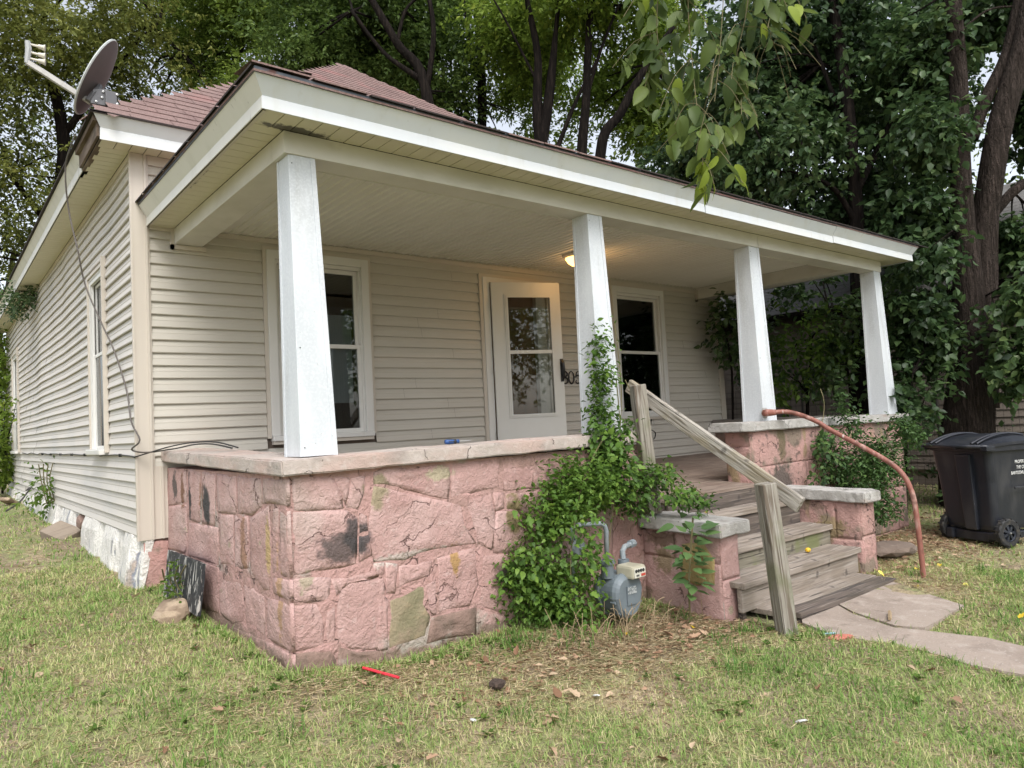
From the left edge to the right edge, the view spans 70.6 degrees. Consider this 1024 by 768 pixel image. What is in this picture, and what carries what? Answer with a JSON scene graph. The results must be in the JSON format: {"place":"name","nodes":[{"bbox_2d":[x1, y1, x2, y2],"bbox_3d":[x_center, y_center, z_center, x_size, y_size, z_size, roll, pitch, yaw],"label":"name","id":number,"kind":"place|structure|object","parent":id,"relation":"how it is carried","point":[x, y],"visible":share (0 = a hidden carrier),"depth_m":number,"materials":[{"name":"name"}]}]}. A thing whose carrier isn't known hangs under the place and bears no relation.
{"place":"outdoors","nodes":[
{"label":"outdoors","id":0,"kind":"place"},
{"bbox_2d":[0,469,1023,767],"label":"lawn ground","id":1,"kind":"structure","parent":0,"point":[324,741],"depth_m":3.53,"materials":[{"name":"green plant"}]},
{"bbox_2d":[0,260,13,433],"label":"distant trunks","id":2,"kind":"object","parent":1,"relation":"on","point":[0,333],"depth_m":30.33,"materials":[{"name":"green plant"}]},
{"bbox_2d":[0,328,18,493],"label":"yard shrub","id":3,"kind":"object","parent":1,"relation":"on","point":[4,446],"visible":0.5,"depth_m":13.36,"materials":[{"name":"green plant"}]},
{"bbox_2d":[0,497,20,504],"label":"flat stone","id":4,"kind":"object","parent":1,"relation":"on","point":[6,500],"visible":0.63,"depth_m":11.55,"materials":[{"name":"beige stone"}]},
{"bbox_2d":[3,455,54,522],"bbox_3d":[-6.226,1.413,9.524,0.688,0.952,1.848,0,-4,-39],"label":"wall foot weed","id":5,"kind":"object","parent":1,"relation":"on","point":[43,488],"depth_m":9.08,"materials":[{"name":"green plant"}]},
{"bbox_2d":[39,520,80,539],"bbox_3d":[-4.865,1.625,7.828,0.400,0.110,0.240,11,24,26],"label":"concrete block","id":6,"kind":"object","parent":1,"relation":"on","point":[61,530],"depth_m":7.79,"materials":[{"name":"beige concrete"}]},
{"bbox_2d":[8,486,168,588],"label":"foundation wall","id":7,"kind":"structure","parent":1,"relation":"on","point":[129,559],"depth_m":6.08,"materials":[{"name":"white paint"}]},
{"bbox_2d":[0,0,217,435],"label":"locust tree","id":8,"kind":"object","parent":1,"relation":"on","point":[66,62],"visible":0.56,"depth_m":17.35,"materials":[{"name":"green plant"}]},
{"bbox_2d":[152,600,189,622],"bbox_3d":[-2.257,1.510,4.785,0.217,0.147,0.245,0,-4,-39],"label":"fieldstone","id":9,"kind":"object","parent":1,"relation":"on","point":[168,610],"visible":0.84,"depth_m":4.73,"materials":[{"name":"beige stone"}]},
{"bbox_2d":[159,559,186,604],"bbox_3d":[-2.271,1.333,4.904,0.192,0.309,0.350,-3,-3,5],"label":"weed","id":10,"kind":"object","parent":1,"relation":"on","point":[171,593],"visible":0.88,"depth_m":4.87,"materials":[{"name":"green plant"}]},
{"bbox_2d":[163,550,205,615],"bbox_3d":[-2.267,1.357,4.990,0.030,0.334,0.863,9,-10,-38],"label":"leaning board","id":11,"kind":"object","parent":1,"relation":"on","point":[193,575],"visible":0.75,"depth_m":4.84,"materials":[{"name":"black wood"}]},
{"bbox_2d":[61,0,353,108],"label":"ash tree","id":12,"kind":"object","parent":1,"relation":"on","point":[226,64],"visible":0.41,"depth_m":19.24,"materials":[{"name":"green plant"}]},
{"bbox_2d":[212,705,222,709],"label":"fallen leaf","id":13,"kind":"object","parent":1,"relation":"on","point":[218,708],"visible":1,"depth_m":3.30,"materials":[{"name":"brown plant"}]},
{"bbox_2d":[216,0,503,124],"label":"hackberry tree","id":14,"kind":"object","parent":1,"relation":"on","point":[395,43],"visible":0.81,"depth_m":16.05,"materials":[{"name":"green plant"}]},
{"bbox_2d":[357,679,366,684],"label":"fallen leaf","id":15,"kind":"object","parent":1,"relation":"on","point":[362,681],"visible":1,"depth_m":3.62,"materials":[{"name":"beige plant"}]},
{"bbox_2d":[362,666,399,678],"bbox_3d":[-0.690,1.516,3.801,0.239,0.038,0.016,-5,-3,29],"label":"red tube","id":16,"kind":"object","parent":1,"relation":"on","point":[382,673],"visible":1,"depth_m":3.79,"materials":[{"name":"plastic"}]},
{"bbox_2d":[161,431,646,671],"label":"stone porch wall","id":17,"kind":"structure","parent":1,"relation":"on","point":[354,557],"depth_m":4.27,"materials":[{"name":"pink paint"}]},
{"bbox_2d":[444,439,470,443],"bbox_3d":[-0.345,0.365,4.610,0.181,0.032,0.035,-1,-4,-30],"label":"screwdriver","id":18,"kind":"object","parent":17,"relation":"on","point":[450,441],"visible":1,"depth_m":4.58,"materials":[{"name":"blue plastic"}]},
{"bbox_2d":[426,754,437,759],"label":"fallen leaf","id":19,"kind":"object","parent":1,"relation":"on","point":[430,756],"visible":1,"depth_m":2.89,"materials":[{"name":"brown plant"}]},
{"bbox_2d":[0,59,927,541],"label":"house","id":20,"kind":"structure","parent":1,"relation":"on","point":[330,259],"depth_m":6.31,"materials":[{"name":"beige plastic"}]},
{"bbox_2d":[0,417,9,485],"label":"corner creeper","id":21,"kind":"object","parent":20,"relation":"attached to","point":[6,451],"visible":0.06,"depth_m":13.94,"materials":[{"name":"green plant"}]},
{"bbox_2d":[10,347,20,453],"bbox_3d":[-8.742,0.314,12.786,0.162,1.825,0.980,0,-4,-39],"label":"window","id":22,"kind":"structure","parent":20,"relation":"in","point":[16,432],"depth_m":13.04,"materials":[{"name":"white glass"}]},
{"bbox_2d":[5,487,30,511],"bbox_3d":[-6.872,1.598,10.064,0.079,0.196,2.518,-1,-3,-28],"label":"hose","id":23,"kind":"object","parent":20,"relation":"attached to","point":[26,493],"visible":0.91,"depth_m":10.58,"materials":[{"name":"black rubber"}]},
{"bbox_2d":[0,279,39,325],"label":"eave vine","id":24,"kind":"object","parent":20,"relation":"attached to","point":[26,299],"visible":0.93,"depth_m":10.41,"materials":[{"name":"green plant"}]},
{"bbox_2d":[24,39,118,113],"bbox_3d":[-3.433,-2.435,5.811,0.514,0.757,0.642,-4,-3,27],"label":"satellite dish","id":25,"kind":"object","parent":20,"relation":"attached to","point":[90,90],"visible":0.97,"depth_m":5.75,"materials":[{"name":"grey metal"}]},
{"bbox_2d":[85,256,110,454],"bbox_3d":[-3.836,-0.233,6.734,0.162,1.775,0.760,0,-4,-39],"label":"window","id":26,"kind":"structure","parent":20,"relation":"in","point":[98,393],"depth_m":6.88,"materials":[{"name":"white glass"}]},
{"bbox_2d":[23,134,238,457],"bbox_3d":[-5.338,-0.448,8.353,0.717,2.574,9.273,0,-4,-42],"label":"coaxial cable","id":27,"kind":"object","parent":20,"relation":"hanging from","point":[160,449],"visible":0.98,"depth_m":5.88,"materials":[{"name":"black plastic"}]},
{"bbox_2d":[261,245,376,444],"bbox_3d":[-1.736,-0.340,6.572,1.036,1.728,0.125,0,-4,-39],"label":"window","id":28,"kind":"structure","parent":20,"relation":"in","point":[349,415],"depth_m":6.73,"materials":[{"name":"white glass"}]},
{"bbox_2d":[489,287,550,439],"bbox_3d":[0.082,-0.046,8.105,0.830,2.040,0.090,0,-4,-39],"label":"inner door","id":29,"kind":"structure","parent":20,"relation":"in","point":[527,317],"depth_m":8.23,"materials":[{"name":"white wood"}]},
{"bbox_2d":[490,282,566,439],"bbox_3d":[0.198,-0.089,7.825,0.800,2.045,0.100,-2,-3,-19],"label":"storm door","id":30,"kind":"structure","parent":20,"relation":"in","point":[509,425],"depth_m":7.81,"materials":[{"name":"white metal"}]},
{"bbox_2d":[562,252,573,266],"bbox_3d":[0.685,-1.296,7.596,0.310,0.125,0.310,0,-4,-39],"label":"porch light","id":31,"kind":"object","parent":20,"relation":"attached to","point":[568,257],"visible":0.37,"depth_m":7.52,"materials":[{"name":"white glass"}]},
{"bbox_2d":[564,371,578,383],"bbox_3d":[0.699,-0.076,8.493,0.298,0.161,0.024,0,-4,-39],"label":"house number","id":32,"kind":"object","parent":20,"relation":"attached to","point":[568,378],"visible":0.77,"depth_m":8.47,"materials":[{"name":"black metal"}]},
{"bbox_2d":[579,315,660,526],"bbox_3d":[0.752,0.255,5.223,0.597,1.543,0.580,-3,-3,-2],"label":"climbing vine","id":33,"kind":"object","parent":20,"relation":"attached to","point":[618,446],"visible":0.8,"depth_m":5.21,"materials":[{"name":"green plant"}]},
{"bbox_2d":[608,283,670,420],"bbox_3d":[1.644,-0.403,9.319,1.050,1.722,0.127,0,-4,-39],"label":"window","id":34,"kind":"structure","parent":20,"relation":"in","point":[639,312],"depth_m":9.37,"materials":[{"name":"white glass"}]},
{"bbox_2d":[761,408,925,578],"bbox_3d":[2.878,0.944,6.341,1.269,1.536,0.169,-5,-4,40],"label":"pipe handrail","id":35,"kind":"object","parent":20,"relation":"attached to","point":[765,412],"visible":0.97,"depth_m":6.06,"materials":[{"name":"brown metal"}]},
{"bbox_2d":[480,656,489,664],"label":"fallen leaf","id":36,"kind":"object","parent":1,"relation":"on","point":[485,658],"visible":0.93,"depth_m":4.06,"materials":[{"name":"brown plant"}]},
{"bbox_2d":[489,678,505,690],"bbox_3d":[-0.074,1.536,3.700,0.089,0.057,0.091,0,-4,-39],"label":"earth clod","id":37,"kind":"object","parent":1,"relation":"on","point":[497,684],"visible":0.97,"depth_m":3.68,"materials":[{"name":"brown soil"}]},
{"bbox_2d":[425,0,582,138],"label":"slender tree","id":38,"kind":"object","parent":1,"relation":"on","point":[504,102],"visible":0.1,"depth_m":18.92,"materials":[{"name":"green plant"}]},
{"bbox_2d":[0,415,1014,502],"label":"undergrowth","id":39,"kind":"object","parent":1,"relation":"on","point":[931,471],"depth_m":9.49,"materials":[{"name":"green plant"}]},
{"bbox_2d":[0,0,1023,350],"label":"distant woodland","id":40,"kind":"object","parent":1,"relation":"on","point":[494,128],"visible":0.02,"depth_m":28.68,"materials":[{"name":"green plant"}]},
{"bbox_2d":[0,509,1023,767],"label":"dead grass thatch","id":41,"kind":"object","parent":1,"relation":"on","point":[570,659],"visible":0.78,"depth_m":3.88,"materials":[{"name":"plant"}]},
{"bbox_2d":[7,490,1021,766],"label":"crumbled leaf litter","id":42,"kind":"object","parent":1,"relation":"on","point":[933,532],"visible":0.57,"depth_m":4.33,"materials":[{"name":"brown plant"}]},
{"bbox_2d":[513,644,518,654],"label":"fallen leaf","id":43,"kind":"object","parent":1,"relation":"on","point":[516,650],"visible":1,"depth_m":4.16,"materials":[{"name":"brown plant"}]},
{"bbox_2d":[545,714,558,718],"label":"fallen leaf","id":44,"kind":"object","parent":1,"relation":"on","point":[553,715],"visible":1,"depth_m":3.33,"materials":[{"name":"brown plant"}]},
{"bbox_2d":[548,745,557,756],"bbox_3d":[0.179,1.524,3.018,0.036,0.035,0.062,-1,-4,-34],"label":"fallen leaf","id":45,"kind":"object","parent":1,"relation":"on","point":[553,749],"visible":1,"depth_m":3.02,"materials":[{"name":"brown plant"}]},
{"bbox_2d":[553,686,561,697],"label":"fallen leaf","id":46,"kind":"object","parent":1,"relation":"on","point":[557,692],"visible":1,"depth_m":3.63,"materials":[{"name":"brown plant"}]},
{"bbox_2d":[488,381,644,633],"bbox_3d":[0.301,0.817,4.840,1.191,1.712,0.952,-3,-3,-7],"label":"vine bush","id":47,"kind":"object","parent":1,"relation":"on","point":[549,587],"visible":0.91,"depth_m":4.67,"materials":[{"name":"green plant"}]},
{"bbox_2d":[568,688,579,696],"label":"fallen leaf","id":48,"kind":"object","parent":1,"relation":"on","point":[575,693],"visible":1,"depth_m":3.63,"materials":[{"name":"beige plant"}]},
{"bbox_2d":[435,0,724,172],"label":"multi stem tree","id":49,"kind":"object","parent":1,"relation":"on","point":[538,49],"visible":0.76,"depth_m":15.13,"materials":[{"name":"green plant"}]},
{"bbox_2d":[502,593,702,655],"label":"dry vine stems","id":50,"kind":"object","parent":1,"relation":"on","point":[654,605],"visible":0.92,"depth_m":4.54,"materials":[{"name":"brown plant"}]},
{"bbox_2d":[570,521,645,625],"bbox_3d":[0.679,1.267,4.762,0.600,0.746,0.307,0,-4,-39],"label":"gas meter","id":51,"kind":"object","parent":1,"relation":"on","point":[623,583],"visible":0.81,"depth_m":4.71,"materials":[{"name":"grey metal"}]},
{"bbox_2d":[656,512,719,624],"bbox_3d":[1.235,1.246,4.881,0.473,0.746,0.359,0,-4,-39],"label":"broad leaved weed","id":52,"kind":"object","parent":1,"relation":"on","point":[677,563],"visible":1,"depth_m":4.86,"materials":[{"name":"green plant"}]},
{"bbox_2d":[637,510,749,622],"bbox_3d":[1.338,1.502,5.324,0.427,1.074,0.815,0,-4,-39],"label":"step pedestal","id":53,"kind":"object","parent":1,"relation":"on","point":[720,602],"visible":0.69,"depth_m":5.15,"materials":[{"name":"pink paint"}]},
{"bbox_2d":[629,454,722,517],"bbox_3d":[1.298,0.750,5.356,0.903,0.466,0.548,-1,-3,-27],"label":"trailing vine","id":54,"kind":"object","parent":53,"relation":"on","point":[678,500],"visible":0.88,"depth_m":5.24,"materials":[{"name":"green plant"}]},
{"bbox_2d":[691,632,700,637],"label":"fallen leaf","id":55,"kind":"object","parent":1,"relation":"on","point":[695,635],"visible":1,"depth_m":4.50,"materials":[{"name":"brown plant"}]},
{"bbox_2d":[625,380,804,635],"bbox_3d":[1.350,0.848,5.117,0.257,1.861,1.410,0,-4,-39],"label":"wooden handrail","id":56,"kind":"object","parent":1,"relation":"on","point":[771,491],"visible":0.9,"depth_m":4.75,"materials":[{"name":"grey wood"}]},
{"bbox_2d":[694,287,797,418],"bbox_3d":[3.164,0.129,10.071,1.516,3.639,1.184,-1,-3,-29],"label":"sapling","id":57,"kind":"object","parent":1,"relation":"on","point":[726,330],"visible":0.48,"depth_m":9.89,"materials":[{"name":"green plant"}]},
{"bbox_2d":[666,488,896,622],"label":"wooden steps","id":58,"kind":"structure","parent":1,"relation":"on","point":[824,574],"depth_m":5.64,"materials":[{"name":"grey wood"}]},
{"bbox_2d":[708,413,908,535],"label":"stone porch wall","id":59,"kind":"structure","parent":1,"relation":"on","point":[779,449],"depth_m":6.95,"materials":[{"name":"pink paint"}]},
{"bbox_2d":[805,377,937,527],"bbox_3d":[3.712,0.769,7.335,2.026,1.706,0.900,-1,-3,-28],"label":"wall creeper","id":60,"kind":"object","parent":59,"relation":"attached to","point":[864,470],"depth_m":7.11,"materials":[{"name":"green plant"}]},
{"bbox_2d":[632,0,998,413],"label":"mulberry tree","id":61,"kind":"object","parent":1,"relation":"on","point":[826,109],"visible":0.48,"depth_m":10.50,"materials":[{"name":"green plant"}]},
{"bbox_2d":[767,292,864,416],"bbox_3d":[4.191,0.315,10.052,1.660,3.211,1.543,-4,-3,24],"label":"sapling","id":62,"kind":"object","parent":1,"relation":"on","point":[808,354],"visible":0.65,"depth_m":9.96,"materials":[{"name":"green plant"}]},
{"bbox_2d":[786,485,880,573],"bbox_3d":[2.786,1.470,6.417,0.338,1.108,0.944,0,-4,-39],"label":"step pedestal","id":63,"kind":"object","parent":1,"relation":"on","point":[847,513],"visible":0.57,"depth_m":6.16,"materials":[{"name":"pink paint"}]},
{"bbox_2d":[767,275,904,414],"bbox_3d":[4.352,-0.028,9.886,1.387,3.851,1.973,0,-4,-39],"label":"sapling","id":64,"kind":"object","parent":1,"relation":"on","point":[788,292],"visible":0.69,"depth_m":9.80,"materials":[{"name":"green plant"}]},
{"bbox_2d":[828,634,854,639],"bbox_3d":[2.033,1.565,4.469,0.173,0.040,0.066,-2,-3,-13],"label":"brick chip","id":65,"kind":"object","parent":1,"relation":"on","point":[844,636],"visible":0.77,"depth_m":4.45,"materials":[{"name":"brick"}]},
{"bbox_2d":[719,180,1023,485],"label":"neighbour house","id":66,"kind":"structure","parent":1,"relation":"on","point":[841,289],"depth_m":12.57,"materials":[{"name":"paint"}]},
{"bbox_2d":[726,378,1023,488],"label":"wire fence","id":67,"kind":"object","parent":1,"relation":"on","point":[803,411],"visible":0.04,"depth_m":10.83,"materials":[{"name":"grey metal"}]},
{"bbox_2d":[876,540,917,556],"bbox_3d":[3.606,1.566,6.882,0.394,0.154,0.790,-6,-4,41],"label":"concrete chunk","id":68,"kind":"object","parent":1,"relation":"on","point":[893,548],"visible":0.77,"depth_m":6.64,"materials":[{"name":"beige concrete"}]},
{"bbox_2d":[838,582,963,630],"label":"path slab","id":69,"kind":"structure","parent":1,"relation":"on","point":[924,611],"depth_m":5.02,"materials":[{"name":"concrete"}]},
{"bbox_2d":[888,610,891,620],"bbox_3d":[2.514,1.538,4.814,0.022,0.026,0.175,-4,-3,27],"label":"wood stick","id":70,"kind":"object","parent":69,"relation":"on","point":[889,615],"visible":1,"depth_m":4.79,"materials":[{"name":"beige wood"}]},
{"bbox_2d":[802,606,1023,677],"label":"path slab","id":71,"kind":"structure","parent":1,"relation":"on","point":[989,653],"depth_m":4.37,"materials":[{"name":"concrete"}]},
{"bbox_2d":[842,294,986,516],"bbox_3d":[5.117,0.362,9.237,2.092,3.000,1.490,-1,-3,-28],"label":"sapling","id":72,"kind":"object","parent":1,"relation":"on","point":[909,377],"visible":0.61,"depth_m":9.00,"materials":[{"name":"green plant"}]},
{"bbox_2d":[850,0,1023,505],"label":"forked tree","id":73,"kind":"object","parent":1,"relation":"on","point":[982,245],"visible":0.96,"depth_m":9.31,"materials":[{"name":"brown plant"}]},
{"bbox_2d":[948,696,961,702],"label":"fallen leaf","id":74,"kind":"object","parent":1,"relation":"on","point":[956,698],"visible":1,"depth_m":3.49,"materials":[{"name":"brown plant"}]},
{"bbox_2d":[917,432,1023,547],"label":"wheeled bin","id":75,"kind":"object","parent":1,"relation":"on","point":[981,476],"visible":0.99,"depth_m":7.24,"materials":[{"name":"black plastic"}]},
{"bbox_2d":[0,0,1023,430],"label":"sky","id":76,"kind":"structure","parent":0,"point":[505,127],"materials":[{"name":"white"}]},
{"bbox_2d":[612,0,844,211],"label":"elm branch","id":77,"kind":"object","parent":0,"point":[735,90],"visible":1,"depth_m":2.94,"materials":[{"name":"green plant"}]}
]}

